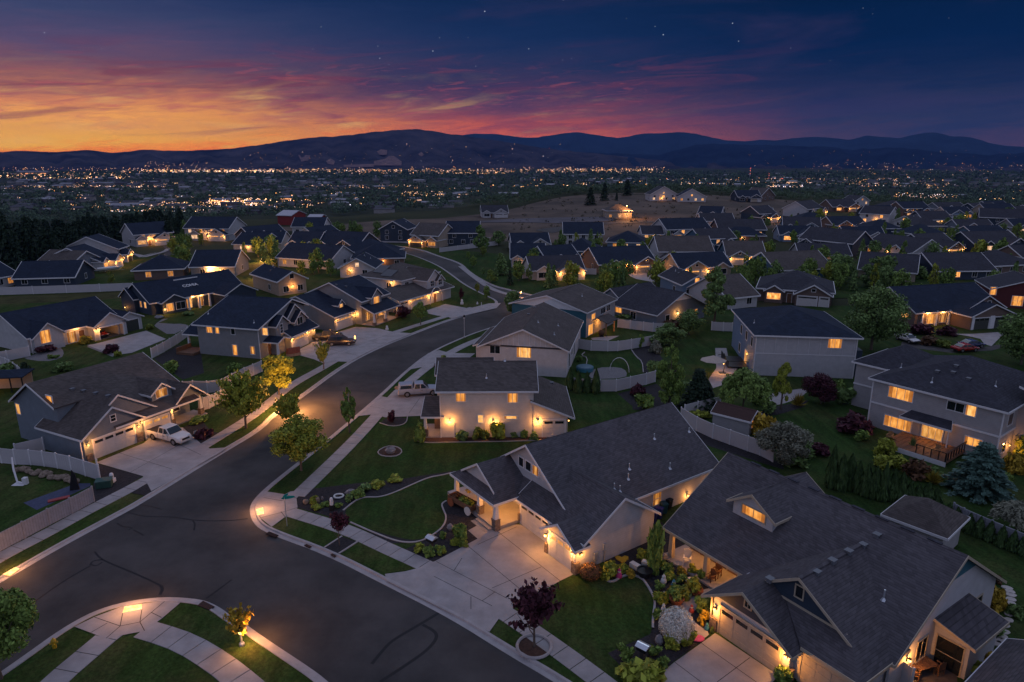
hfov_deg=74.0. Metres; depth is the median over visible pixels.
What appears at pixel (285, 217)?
barn
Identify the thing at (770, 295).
window
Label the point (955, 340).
lawn
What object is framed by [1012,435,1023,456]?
shrub
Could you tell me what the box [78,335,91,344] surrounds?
shrub
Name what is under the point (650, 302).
gable house
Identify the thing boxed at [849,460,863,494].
cedar tree
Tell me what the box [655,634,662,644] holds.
boulder
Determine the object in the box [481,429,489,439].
shrub
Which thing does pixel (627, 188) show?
conifer
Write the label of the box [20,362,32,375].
shrub
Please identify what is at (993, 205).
two storey house
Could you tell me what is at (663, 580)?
garden ornament
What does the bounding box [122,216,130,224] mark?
conifer
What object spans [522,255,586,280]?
gable house
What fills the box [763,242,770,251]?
yard tree
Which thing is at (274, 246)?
yard tree
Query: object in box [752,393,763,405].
shrub
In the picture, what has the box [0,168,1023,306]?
ground
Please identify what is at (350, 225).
yard tree
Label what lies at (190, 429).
gravel bed
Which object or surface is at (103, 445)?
garage door
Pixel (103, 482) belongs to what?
utility box
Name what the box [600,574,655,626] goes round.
lawn edging
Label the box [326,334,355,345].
estate car
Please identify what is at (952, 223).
gable house
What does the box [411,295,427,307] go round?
garage door
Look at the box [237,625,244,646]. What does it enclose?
street lamp
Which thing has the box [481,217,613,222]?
street
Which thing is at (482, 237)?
yard tree
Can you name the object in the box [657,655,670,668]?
shrub
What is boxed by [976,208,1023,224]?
two storey house
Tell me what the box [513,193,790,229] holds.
hill scrub
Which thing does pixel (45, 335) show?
window
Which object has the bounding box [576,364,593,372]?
covered pool
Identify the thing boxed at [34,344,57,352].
shrub
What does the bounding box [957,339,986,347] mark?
parked car
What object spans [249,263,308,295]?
gable house
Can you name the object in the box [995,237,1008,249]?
yard tree
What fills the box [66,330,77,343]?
window
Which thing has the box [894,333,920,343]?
parked car
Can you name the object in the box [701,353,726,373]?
patio umbrella
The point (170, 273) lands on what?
window
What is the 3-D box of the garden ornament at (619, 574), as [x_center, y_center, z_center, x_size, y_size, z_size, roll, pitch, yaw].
[8.392,18.143,53.227,0.544,0.864,0.517,10,18,33]
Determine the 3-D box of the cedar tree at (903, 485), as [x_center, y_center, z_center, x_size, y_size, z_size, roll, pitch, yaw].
[37.130,14.046,64.621,1.755,3.576,1.647,-8,17,-27]
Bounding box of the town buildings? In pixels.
[0,173,1023,213]
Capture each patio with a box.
[589,367,626,378]
[591,336,617,340]
[709,348,736,387]
[913,667,956,681]
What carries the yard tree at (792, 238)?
on the ground at (411, 212)
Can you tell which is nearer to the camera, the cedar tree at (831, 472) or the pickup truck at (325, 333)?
the cedar tree at (831, 472)
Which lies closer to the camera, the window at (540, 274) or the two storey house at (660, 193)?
the window at (540, 274)
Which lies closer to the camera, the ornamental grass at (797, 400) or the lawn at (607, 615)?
the lawn at (607, 615)
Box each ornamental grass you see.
[751,411,778,434]
[791,393,805,405]
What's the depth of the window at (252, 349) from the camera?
110.84 m
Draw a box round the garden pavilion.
[880,495,970,547]
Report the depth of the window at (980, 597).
47.47 m
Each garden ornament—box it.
[616,568,621,578]
[660,574,666,583]
[689,604,693,612]
[704,622,708,630]
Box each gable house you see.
[0,262,14,286]
[0,296,143,352]
[8,352,209,461]
[11,260,96,286]
[37,249,99,265]
[118,269,257,314]
[130,254,189,279]
[188,249,249,275]
[231,232,276,251]
[234,224,284,237]
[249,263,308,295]
[252,231,290,249]
[275,242,354,268]
[284,231,324,245]
[291,217,331,233]
[291,275,399,330]
[301,225,339,230]
[319,230,379,246]
[337,252,383,277]
[347,239,404,251]
[350,244,405,264]
[448,402,718,574]
[473,302,583,376]
[479,205,508,217]
[507,232,551,248]
[510,243,545,267]
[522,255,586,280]
[537,244,581,257]
[569,238,601,254]
[580,245,654,273]
[602,204,632,218]
[604,282,705,322]
[605,231,646,245]
[637,225,664,237]
[658,266,702,293]
[661,251,732,277]
[663,452,1009,681]
[675,188,705,201]
[686,273,760,309]
[696,206,725,214]
[696,213,734,224]
[710,219,766,234]
[717,240,765,264]
[730,190,761,201]
[730,226,766,242]
[744,250,826,276]
[750,187,775,200]
[756,270,835,307]
[772,225,814,241]
[780,216,821,226]
[789,243,852,259]
[794,212,823,217]
[819,199,860,211]
[821,216,864,227]
[838,226,884,237]
[843,195,870,205]
[854,219,901,233]
[856,205,890,214]
[857,251,920,281]
[866,233,944,253]
[876,200,895,204]
[887,282,1015,329]
[891,224,944,235]
[893,214,920,226]
[899,217,947,230]
[907,232,965,251]
[909,210,952,223]
[919,252,997,279]
[928,202,962,210]
[934,206,972,218]
[944,219,992,231]
[952,230,1023,251]
[954,225,1014,234]
[963,202,992,210]
[965,638,1023,681]
[974,271,1023,308]
[979,200,1010,203]
[982,250,1023,273]
[996,218,1023,233]
[998,245,1023,258]
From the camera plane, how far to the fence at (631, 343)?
115.56 m
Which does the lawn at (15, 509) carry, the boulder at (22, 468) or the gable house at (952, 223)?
the boulder at (22, 468)
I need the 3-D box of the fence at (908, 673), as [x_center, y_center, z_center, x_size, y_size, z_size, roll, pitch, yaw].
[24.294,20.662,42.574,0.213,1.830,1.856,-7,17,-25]
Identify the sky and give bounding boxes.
[0,0,1023,152]
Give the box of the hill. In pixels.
[584,144,1023,169]
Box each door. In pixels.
[78,329,84,339]
[91,424,136,458]
[116,259,122,265]
[126,317,139,331]
[127,253,132,261]
[143,412,170,438]
[156,238,167,245]
[208,235,218,240]
[219,235,224,240]
[267,344,271,354]
[291,332,308,346]
[336,314,352,329]
[400,301,408,308]
[409,241,421,247]
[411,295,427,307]
[433,293,436,302]
[495,213,502,217]
[520,504,547,541]
[542,419,565,436]
[548,530,572,569]
[560,272,572,280]
[577,271,583,279]
[588,323,592,335]
[636,265,649,272]
[686,270,699,275]
[701,269,707,277]
[716,603,782,671]
[731,258,745,264]
[744,349,747,363]
[771,217,778,222]
[786,293,791,302]
[796,295,817,306]
[796,653,847,681]
[818,297,829,307]
[920,424,943,442]
[932,633,965,677]
[973,317,989,329]
[993,316,1009,327]
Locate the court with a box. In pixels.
[24,483,89,509]
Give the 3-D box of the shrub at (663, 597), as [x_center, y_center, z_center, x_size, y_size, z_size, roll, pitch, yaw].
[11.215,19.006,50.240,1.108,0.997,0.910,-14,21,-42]
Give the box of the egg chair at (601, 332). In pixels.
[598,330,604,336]
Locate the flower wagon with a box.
[447,491,476,515]
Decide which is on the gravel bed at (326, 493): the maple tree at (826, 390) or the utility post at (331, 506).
the utility post at (331, 506)
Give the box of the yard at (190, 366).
[154,345,203,378]
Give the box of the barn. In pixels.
[276,210,306,224]
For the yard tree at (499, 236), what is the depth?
251.93 m
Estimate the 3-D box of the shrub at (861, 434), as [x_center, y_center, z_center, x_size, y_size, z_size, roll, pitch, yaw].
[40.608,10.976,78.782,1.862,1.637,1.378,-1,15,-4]
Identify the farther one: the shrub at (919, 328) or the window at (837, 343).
the shrub at (919, 328)
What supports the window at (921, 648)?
in the gable house at (814, 582)
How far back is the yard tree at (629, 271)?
175.29 m
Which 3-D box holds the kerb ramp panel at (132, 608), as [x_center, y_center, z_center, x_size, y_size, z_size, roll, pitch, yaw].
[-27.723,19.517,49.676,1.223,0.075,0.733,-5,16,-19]
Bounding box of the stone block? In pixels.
[641,559,647,564]
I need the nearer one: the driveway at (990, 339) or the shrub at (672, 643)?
the shrub at (672, 643)
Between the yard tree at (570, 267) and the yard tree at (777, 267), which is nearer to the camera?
the yard tree at (570, 267)
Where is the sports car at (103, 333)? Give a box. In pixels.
[99,329,109,336]
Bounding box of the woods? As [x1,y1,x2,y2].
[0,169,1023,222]
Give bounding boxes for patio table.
[912,656,937,679]
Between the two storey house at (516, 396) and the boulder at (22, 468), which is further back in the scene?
the two storey house at (516, 396)
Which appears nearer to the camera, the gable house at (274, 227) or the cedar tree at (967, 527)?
the cedar tree at (967, 527)
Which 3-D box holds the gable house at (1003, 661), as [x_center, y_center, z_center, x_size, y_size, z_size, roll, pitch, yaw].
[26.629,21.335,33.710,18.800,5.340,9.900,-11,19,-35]
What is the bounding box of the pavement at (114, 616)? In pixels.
[75,601,179,638]
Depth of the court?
66.02 m
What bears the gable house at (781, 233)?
on the ground at (411, 212)
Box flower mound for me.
[578,562,602,580]
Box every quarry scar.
[298,155,309,161]
[326,158,334,164]
[344,164,373,166]
[374,156,401,164]
[377,149,386,154]
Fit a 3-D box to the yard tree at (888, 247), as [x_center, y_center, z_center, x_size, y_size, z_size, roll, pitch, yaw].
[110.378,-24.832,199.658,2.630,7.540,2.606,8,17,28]
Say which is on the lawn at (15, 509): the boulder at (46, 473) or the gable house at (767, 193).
the boulder at (46, 473)
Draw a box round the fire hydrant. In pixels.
[49,638,57,648]
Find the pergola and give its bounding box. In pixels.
[593,313,617,335]
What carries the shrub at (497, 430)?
on the mulch bed at (447, 439)
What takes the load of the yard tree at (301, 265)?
on the lawn at (15, 509)
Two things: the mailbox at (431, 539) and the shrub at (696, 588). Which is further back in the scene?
the mailbox at (431, 539)
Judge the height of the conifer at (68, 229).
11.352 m
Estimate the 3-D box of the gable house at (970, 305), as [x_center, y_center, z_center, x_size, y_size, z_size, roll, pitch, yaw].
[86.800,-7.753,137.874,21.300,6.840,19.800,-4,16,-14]
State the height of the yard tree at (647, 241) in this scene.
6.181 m
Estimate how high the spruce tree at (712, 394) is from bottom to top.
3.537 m
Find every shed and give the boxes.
[308,214,325,216]
[710,401,761,435]
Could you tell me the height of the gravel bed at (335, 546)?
0.001 m
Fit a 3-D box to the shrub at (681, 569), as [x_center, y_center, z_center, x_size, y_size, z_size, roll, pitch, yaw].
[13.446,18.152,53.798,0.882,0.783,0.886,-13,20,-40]
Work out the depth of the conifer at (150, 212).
308.42 m
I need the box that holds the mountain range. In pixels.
[464,132,1023,154]
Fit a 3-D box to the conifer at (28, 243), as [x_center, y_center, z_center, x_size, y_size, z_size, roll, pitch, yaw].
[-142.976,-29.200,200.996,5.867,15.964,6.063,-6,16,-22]
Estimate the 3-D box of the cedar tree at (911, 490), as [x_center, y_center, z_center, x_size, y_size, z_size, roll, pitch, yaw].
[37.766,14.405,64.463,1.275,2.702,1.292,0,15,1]
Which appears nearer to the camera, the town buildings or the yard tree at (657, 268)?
the yard tree at (657, 268)
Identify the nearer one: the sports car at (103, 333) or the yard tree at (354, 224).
the sports car at (103, 333)
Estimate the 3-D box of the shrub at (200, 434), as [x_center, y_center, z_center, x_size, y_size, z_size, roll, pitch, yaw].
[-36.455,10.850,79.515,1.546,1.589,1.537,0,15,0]
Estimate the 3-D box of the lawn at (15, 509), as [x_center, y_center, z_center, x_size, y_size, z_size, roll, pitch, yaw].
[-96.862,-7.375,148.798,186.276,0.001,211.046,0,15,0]
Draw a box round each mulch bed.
[379,446,400,455]
[424,437,548,441]
[519,638,546,655]
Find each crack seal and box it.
[32,390,370,603]
[158,585,438,681]
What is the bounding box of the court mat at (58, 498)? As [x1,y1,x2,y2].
[48,495,69,502]
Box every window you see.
[15,403,21,414]
[39,329,51,343]
[41,279,47,283]
[45,394,53,403]
[63,278,69,282]
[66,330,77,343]
[138,240,146,244]
[145,272,151,276]
[155,386,168,398]
[166,303,174,311]
[167,271,173,276]
[175,301,185,309]
[186,298,192,307]
[197,296,203,305]
[206,327,212,332]
[232,344,237,355]
[250,346,254,354]
[261,327,268,335]
[279,323,282,333]
[283,286,288,292]
[297,284,302,290]
[297,316,302,324]
[365,312,369,320]
[373,295,379,303]
[428,241,435,245]
[455,393,465,401]
[477,414,483,422]
[489,344,499,353]
[504,415,517,419]
[507,393,517,402]
[516,345,531,358]
[518,455,523,468]
[525,459,531,472]
[532,463,538,477]
[538,272,545,277]
[591,312,595,319]
[600,306,605,314]
[615,307,621,313]
[630,311,635,319]
[652,491,661,506]
[720,268,726,273]
[741,502,766,524]
[743,599,751,610]
[746,298,751,304]
[766,292,780,299]
[793,583,804,600]
[827,339,842,348]
[883,414,911,432]
[887,385,914,403]
[914,634,929,663]
[926,314,935,323]
[938,313,946,322]
[946,400,965,413]
[963,435,983,446]
[964,404,977,417]
[976,593,983,600]
[989,287,996,294]
[1000,441,1006,453]
[1006,411,1014,426]
[1010,295,1023,305]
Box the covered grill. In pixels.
[286,346,300,356]
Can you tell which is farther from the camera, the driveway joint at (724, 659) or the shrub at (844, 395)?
the shrub at (844, 395)
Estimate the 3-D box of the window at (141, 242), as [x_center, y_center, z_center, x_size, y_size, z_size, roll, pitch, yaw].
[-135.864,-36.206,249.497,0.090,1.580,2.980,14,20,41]
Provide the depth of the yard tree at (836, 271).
169.50 m
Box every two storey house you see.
[54,243,124,270]
[66,233,133,261]
[120,221,174,246]
[176,295,318,358]
[182,216,246,240]
[360,262,454,312]
[378,218,415,240]
[407,222,451,247]
[420,357,574,437]
[446,221,480,245]
[508,283,617,337]
[562,222,603,245]
[645,186,677,200]
[648,235,714,259]
[652,217,710,234]
[685,227,736,250]
[721,305,863,378]
[740,205,780,222]
[782,200,827,215]
[797,226,873,255]
[851,344,1023,466]
[859,205,897,223]
[891,201,930,216]
[972,203,1015,215]
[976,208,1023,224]
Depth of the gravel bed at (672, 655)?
48.59 m
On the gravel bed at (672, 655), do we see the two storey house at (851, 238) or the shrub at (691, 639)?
the shrub at (691, 639)
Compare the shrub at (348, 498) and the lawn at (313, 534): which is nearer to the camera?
the lawn at (313, 534)
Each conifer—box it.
[0,211,19,265]
[6,231,27,270]
[7,229,26,258]
[20,215,37,260]
[26,217,37,255]
[35,225,49,260]
[47,229,61,249]
[50,218,57,229]
[54,226,66,248]
[57,219,65,236]
[63,222,72,245]
[68,229,80,244]
[71,221,82,237]
[76,219,86,235]
[81,216,90,235]
[86,212,90,224]
[95,222,108,236]
[102,216,108,234]
[107,218,121,240]
[109,218,121,240]
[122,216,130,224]
[133,212,137,222]
[139,215,145,221]
[143,211,147,219]
[147,210,155,220]
[156,209,164,220]
[163,220,175,236]
[164,214,170,223]
[171,217,179,238]
[175,207,184,220]
[176,213,185,231]
[584,187,596,204]
[599,183,610,200]
[623,179,632,195]
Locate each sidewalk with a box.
[0,307,471,562]
[41,635,121,681]
[134,622,264,681]
[143,248,170,256]
[287,508,616,681]
[294,337,479,496]
[381,237,488,242]
[458,266,523,297]
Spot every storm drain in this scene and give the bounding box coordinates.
[198,601,214,609]
[266,532,278,537]
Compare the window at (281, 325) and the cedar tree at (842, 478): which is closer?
the cedar tree at (842, 478)
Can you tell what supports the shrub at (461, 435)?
on the mulch bed at (447, 439)
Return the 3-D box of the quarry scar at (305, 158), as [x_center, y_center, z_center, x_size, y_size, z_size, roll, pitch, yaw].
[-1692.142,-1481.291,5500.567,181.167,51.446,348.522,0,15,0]
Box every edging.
[339,541,358,553]
[343,472,450,509]
[350,500,446,542]
[377,446,401,456]
[379,416,407,425]
[418,440,538,442]
[516,633,552,659]
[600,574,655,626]
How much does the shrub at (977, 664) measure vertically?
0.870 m
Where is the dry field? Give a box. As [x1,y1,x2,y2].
[282,193,794,243]
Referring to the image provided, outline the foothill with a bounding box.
[0,129,1023,170]
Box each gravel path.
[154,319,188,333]
[763,389,806,404]
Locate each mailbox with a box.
[425,534,437,546]
[635,640,650,659]
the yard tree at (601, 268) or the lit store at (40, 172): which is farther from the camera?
the lit store at (40, 172)
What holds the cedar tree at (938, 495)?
on the lawn at (363, 461)
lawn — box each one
[0,251,494,575]
[0,291,120,303]
[0,602,312,681]
[159,309,208,323]
[259,305,1023,681]
[273,518,339,546]
[341,542,415,572]
[345,474,462,539]
[392,244,975,298]
[550,610,606,660]
[553,576,652,648]
[573,392,632,421]
[916,334,985,348]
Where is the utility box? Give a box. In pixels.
[94,476,112,488]
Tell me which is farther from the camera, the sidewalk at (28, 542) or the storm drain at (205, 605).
the sidewalk at (28, 542)
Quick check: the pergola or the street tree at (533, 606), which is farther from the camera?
the pergola
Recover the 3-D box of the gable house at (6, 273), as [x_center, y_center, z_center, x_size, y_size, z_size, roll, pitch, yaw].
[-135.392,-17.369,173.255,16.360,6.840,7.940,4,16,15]
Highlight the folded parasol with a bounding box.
[70,470,79,489]
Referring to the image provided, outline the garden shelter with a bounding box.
[0,368,34,392]
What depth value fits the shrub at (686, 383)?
94.61 m
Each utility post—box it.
[109,473,115,482]
[329,497,334,510]
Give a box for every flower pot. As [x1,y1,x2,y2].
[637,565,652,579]
[669,585,684,605]
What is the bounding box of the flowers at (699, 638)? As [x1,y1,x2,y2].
[694,634,703,641]
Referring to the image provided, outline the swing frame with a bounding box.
[11,457,28,485]
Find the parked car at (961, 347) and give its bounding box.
[950,342,979,352]
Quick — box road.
[0,247,552,681]
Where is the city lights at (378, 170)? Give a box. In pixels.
[7,160,1013,211]
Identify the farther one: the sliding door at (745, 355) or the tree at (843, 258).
the tree at (843, 258)
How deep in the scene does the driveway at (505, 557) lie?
53.64 m
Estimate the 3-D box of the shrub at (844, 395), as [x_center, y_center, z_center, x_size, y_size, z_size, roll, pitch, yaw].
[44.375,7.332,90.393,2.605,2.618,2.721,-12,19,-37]
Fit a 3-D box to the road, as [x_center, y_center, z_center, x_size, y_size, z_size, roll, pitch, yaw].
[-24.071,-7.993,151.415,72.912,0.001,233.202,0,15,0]
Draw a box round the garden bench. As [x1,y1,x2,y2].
[629,561,639,570]
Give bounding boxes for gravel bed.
[25,348,63,360]
[88,346,113,356]
[93,464,141,501]
[131,484,150,494]
[183,421,217,442]
[297,470,471,542]
[325,537,355,553]
[381,417,406,425]
[406,501,476,565]
[605,522,713,667]
[618,384,679,409]
[632,346,661,372]
[694,430,783,469]
[761,400,807,414]
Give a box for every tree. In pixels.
[0,587,39,679]
[107,271,114,283]
[166,238,178,252]
[173,244,186,259]
[174,233,184,244]
[179,243,189,259]
[182,233,192,248]
[184,240,191,260]
[197,229,203,245]
[210,369,268,427]
[223,602,253,635]
[242,242,246,254]
[250,236,266,256]
[257,245,271,262]
[260,354,295,394]
[265,255,272,265]
[266,234,278,253]
[268,413,330,470]
[269,393,300,419]
[271,238,277,263]
[272,248,280,262]
[296,260,305,274]
[308,247,325,272]
[308,259,318,273]
[309,238,321,243]
[313,340,329,368]
[326,258,335,275]
[329,511,349,544]
[332,221,340,229]
[338,223,347,230]
[340,387,355,432]
[348,221,352,230]
[351,220,356,230]
[356,224,363,231]
[373,220,380,234]
[394,305,411,316]
[412,301,427,324]
[459,287,463,298]
[473,224,489,253]
[474,284,479,292]
[480,246,486,254]
[483,285,489,297]
[486,269,494,282]
[491,231,506,244]
[494,253,508,275]
[503,290,520,311]
[506,270,513,284]
[506,576,564,646]
[512,259,524,280]
[525,263,532,279]
[526,247,539,255]
[543,263,552,287]
[551,265,558,285]
[557,234,566,243]
[562,260,579,284]
[574,232,579,240]
[588,229,593,241]
[594,231,600,244]
[595,277,604,291]
[597,270,613,292]
[599,263,608,275]
[602,259,621,286]
[616,239,626,245]
[617,265,626,286]
[618,259,633,278]
[645,235,652,248]
[645,258,665,284]
[649,321,686,344]
[656,344,684,404]
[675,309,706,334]
[677,368,715,411]
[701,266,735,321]
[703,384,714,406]
[717,367,773,408]
[732,230,741,239]
[737,263,750,278]
[743,252,748,265]
[744,267,751,283]
[747,256,765,284]
[757,257,766,280]
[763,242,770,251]
[766,267,776,274]
[767,239,775,251]
[767,259,783,273]
[771,362,792,408]
[789,230,797,243]
[794,264,808,272]
[801,372,840,403]
[804,257,817,273]
[810,269,819,276]
[816,208,825,215]
[817,244,831,259]
[820,261,832,279]
[822,444,838,489]
[827,254,853,279]
[830,261,849,287]
[834,275,844,289]
[834,453,849,492]
[843,284,912,349]
[847,270,857,290]
[847,453,856,490]
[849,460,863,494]
[856,239,865,258]
[858,256,890,285]
[858,462,872,497]
[868,239,881,251]
[868,465,881,499]
[870,263,879,286]
[875,264,895,287]
[877,461,891,501]
[879,255,897,270]
[882,221,886,233]
[884,244,891,252]
[888,468,899,502]
[890,268,911,285]
[894,207,900,218]
[895,471,908,500]
[899,240,907,253]
[900,217,911,227]
[907,480,915,495]
[914,483,924,496]
[920,482,935,500]
[924,241,940,251]
[928,263,939,283]
[933,486,943,503]
[938,267,956,283]
[939,440,1017,504]
[949,228,955,240]
[955,213,965,218]
[961,513,975,534]
[971,516,984,538]
[982,520,996,542]
[988,268,1000,275]
[993,524,1007,548]
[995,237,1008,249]
[996,313,1023,364]
[1001,223,1007,228]
[1005,530,1018,552]
[1012,223,1022,236]
[1012,261,1019,271]
[1016,536,1023,556]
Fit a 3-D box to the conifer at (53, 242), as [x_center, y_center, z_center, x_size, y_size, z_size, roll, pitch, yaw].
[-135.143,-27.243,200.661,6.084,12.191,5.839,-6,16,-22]
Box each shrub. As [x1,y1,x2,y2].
[0,361,14,369]
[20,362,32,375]
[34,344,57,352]
[51,361,73,372]
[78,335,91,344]
[101,343,119,353]
[114,350,122,355]
[145,324,153,329]
[163,360,178,372]
[182,311,193,314]
[189,415,203,424]
[193,427,206,439]
[202,414,209,421]
[205,428,213,435]
[225,362,241,374]
[309,495,318,504]
[311,503,321,510]
[320,500,329,507]
[334,502,342,507]
[344,493,352,502]
[350,487,365,498]
[359,482,371,491]
[371,479,384,489]
[387,410,394,421]
[387,473,402,482]
[413,542,424,553]
[414,420,425,442]
[422,544,435,557]
[434,545,445,554]
[436,545,446,555]
[439,531,446,538]
[450,537,460,545]
[451,523,467,538]
[455,430,468,440]
[458,537,468,547]
[472,426,481,439]
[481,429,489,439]
[489,421,505,439]
[510,432,518,437]
[520,429,527,437]
[529,430,538,440]
[575,355,582,360]
[600,560,618,580]
[614,313,632,319]
[615,656,666,681]
[617,642,635,661]
[618,562,628,573]
[626,568,635,578]
[626,658,634,663]
[629,382,645,396]
[634,393,654,408]
[636,547,647,559]
[638,334,644,347]
[646,359,662,378]
[648,339,662,353]
[648,643,662,655]
[652,591,659,599]
[652,607,661,619]
[654,580,665,589]
[656,591,669,604]
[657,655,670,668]
[658,605,695,642]
[659,559,666,574]
[659,562,673,573]
[662,319,679,328]
[663,633,680,651]
[665,571,675,580]
[666,582,680,594]
[676,565,686,574]
[676,573,687,582]
[678,629,697,646]
[680,583,691,601]
[683,379,692,393]
[687,563,698,572]
[687,575,703,595]
[690,408,711,417]
[694,595,713,613]
[696,568,705,578]
[697,609,709,621]
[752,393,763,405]
[754,421,814,464]
[762,401,776,413]
[773,665,793,681]
[784,453,809,467]
[804,442,815,459]
[811,442,830,455]
[833,378,845,388]
[836,386,856,404]
[836,409,876,435]
[853,429,870,440]
[871,437,898,454]
[873,454,892,469]
[890,454,908,469]
[901,457,931,481]
[907,322,934,334]
[915,265,928,278]
[918,335,937,345]
[922,470,944,484]
[924,465,943,480]
[936,325,958,336]
[936,339,950,347]
[970,239,988,251]
[971,660,982,672]
[984,651,991,660]
[988,500,1023,530]
[990,585,1009,613]
[993,472,1014,481]
[997,629,1006,637]
[1003,452,1023,474]
[1004,603,1023,620]
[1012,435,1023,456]
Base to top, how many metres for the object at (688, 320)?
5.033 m
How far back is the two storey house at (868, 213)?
327.54 m
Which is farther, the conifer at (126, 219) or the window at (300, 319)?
the conifer at (126, 219)
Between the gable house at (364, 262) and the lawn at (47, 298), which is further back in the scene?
the gable house at (364, 262)
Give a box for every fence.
[0,282,132,294]
[0,346,30,359]
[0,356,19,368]
[0,448,100,478]
[0,485,94,551]
[13,437,45,450]
[150,327,187,357]
[182,360,262,392]
[202,389,226,409]
[439,241,497,251]
[522,268,595,278]
[571,370,655,391]
[578,335,653,350]
[617,319,663,331]
[681,406,774,461]
[684,397,720,411]
[711,322,732,330]
[900,662,915,681]
[953,502,1023,540]
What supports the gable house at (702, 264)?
on the lawn at (486, 262)
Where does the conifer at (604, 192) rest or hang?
on the dry field
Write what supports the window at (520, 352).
in the gable house at (545, 336)
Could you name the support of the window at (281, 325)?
in the two storey house at (257, 327)
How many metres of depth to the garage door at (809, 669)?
41.68 m
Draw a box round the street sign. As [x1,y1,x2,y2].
[281,493,294,523]
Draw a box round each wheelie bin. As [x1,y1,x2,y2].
[654,505,663,519]
[654,513,657,523]
[659,501,668,513]
[666,498,673,509]
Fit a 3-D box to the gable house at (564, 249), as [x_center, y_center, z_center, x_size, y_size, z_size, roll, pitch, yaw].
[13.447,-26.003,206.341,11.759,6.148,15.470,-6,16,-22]
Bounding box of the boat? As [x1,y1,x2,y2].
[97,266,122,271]
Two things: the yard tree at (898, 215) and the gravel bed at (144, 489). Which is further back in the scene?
the yard tree at (898, 215)
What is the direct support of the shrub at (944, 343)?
on the lawn at (955, 340)
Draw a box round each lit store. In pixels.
[16,171,49,174]
[109,204,134,206]
[211,198,232,202]
[245,200,265,205]
[280,196,297,200]
[765,180,797,182]
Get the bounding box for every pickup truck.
[146,423,192,445]
[312,329,342,340]
[397,380,435,396]
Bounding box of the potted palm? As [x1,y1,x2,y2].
[908,436,917,445]
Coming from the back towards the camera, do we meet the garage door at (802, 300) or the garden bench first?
the garage door at (802, 300)
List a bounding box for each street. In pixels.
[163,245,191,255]
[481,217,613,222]
[536,220,654,232]
[901,342,1002,352]
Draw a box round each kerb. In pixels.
[0,253,497,582]
[1,597,327,681]
[250,326,571,681]
[399,246,531,294]
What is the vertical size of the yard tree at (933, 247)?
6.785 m
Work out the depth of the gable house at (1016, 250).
207.61 m
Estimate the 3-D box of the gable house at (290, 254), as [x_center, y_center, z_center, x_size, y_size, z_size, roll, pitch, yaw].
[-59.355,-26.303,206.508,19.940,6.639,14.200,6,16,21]
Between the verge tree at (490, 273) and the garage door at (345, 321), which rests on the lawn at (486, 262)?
the verge tree at (490, 273)
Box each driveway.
[88,331,164,354]
[98,428,227,490]
[300,327,409,362]
[359,393,431,416]
[385,524,572,631]
[407,350,474,369]
[427,303,500,317]
[629,273,653,281]
[665,633,774,681]
[959,332,1002,345]
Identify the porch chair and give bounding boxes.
[683,548,691,564]
[707,568,716,582]
[713,563,722,578]
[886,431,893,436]
[910,663,919,681]
[930,660,946,676]
[933,444,941,453]
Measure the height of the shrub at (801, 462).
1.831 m
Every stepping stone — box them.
[998,634,1007,638]
[1001,585,1012,589]
[1004,617,1013,622]
[1006,592,1016,596]
[1006,596,1016,601]
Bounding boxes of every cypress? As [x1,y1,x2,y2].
[565,367,573,389]
[573,370,582,392]
[582,371,591,392]
[591,367,600,393]
[645,519,665,575]
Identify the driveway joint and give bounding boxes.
[121,443,200,471]
[434,528,559,605]
[675,644,755,681]
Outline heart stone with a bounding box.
[615,555,627,562]
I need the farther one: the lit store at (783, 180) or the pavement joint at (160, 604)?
the lit store at (783, 180)
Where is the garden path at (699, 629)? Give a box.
[677,588,710,637]
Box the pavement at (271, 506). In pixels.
[257,489,305,526]
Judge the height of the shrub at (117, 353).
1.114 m
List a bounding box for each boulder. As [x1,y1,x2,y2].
[19,466,30,471]
[30,471,39,475]
[42,471,52,476]
[47,474,54,479]
[54,474,61,480]
[61,473,69,479]
[385,446,395,453]
[447,523,452,530]
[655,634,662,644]
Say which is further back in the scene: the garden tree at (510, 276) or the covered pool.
the garden tree at (510, 276)
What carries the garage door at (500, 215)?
in the gable house at (494, 211)
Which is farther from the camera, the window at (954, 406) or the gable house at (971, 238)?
the gable house at (971, 238)
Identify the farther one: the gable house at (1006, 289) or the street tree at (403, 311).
the gable house at (1006, 289)
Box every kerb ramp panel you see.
[4,567,19,575]
[123,604,141,612]
[256,507,263,514]
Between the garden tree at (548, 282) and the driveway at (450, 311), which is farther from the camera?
the garden tree at (548, 282)
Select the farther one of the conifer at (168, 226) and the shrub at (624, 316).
the conifer at (168, 226)
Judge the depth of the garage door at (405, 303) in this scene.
144.60 m
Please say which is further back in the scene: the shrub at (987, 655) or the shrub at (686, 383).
the shrub at (686, 383)
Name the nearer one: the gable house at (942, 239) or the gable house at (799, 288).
the gable house at (799, 288)
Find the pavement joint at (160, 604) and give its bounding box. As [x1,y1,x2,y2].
[92,495,297,635]
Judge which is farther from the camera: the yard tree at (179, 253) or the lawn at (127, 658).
the yard tree at (179, 253)
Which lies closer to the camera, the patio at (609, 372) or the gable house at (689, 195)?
the patio at (609, 372)

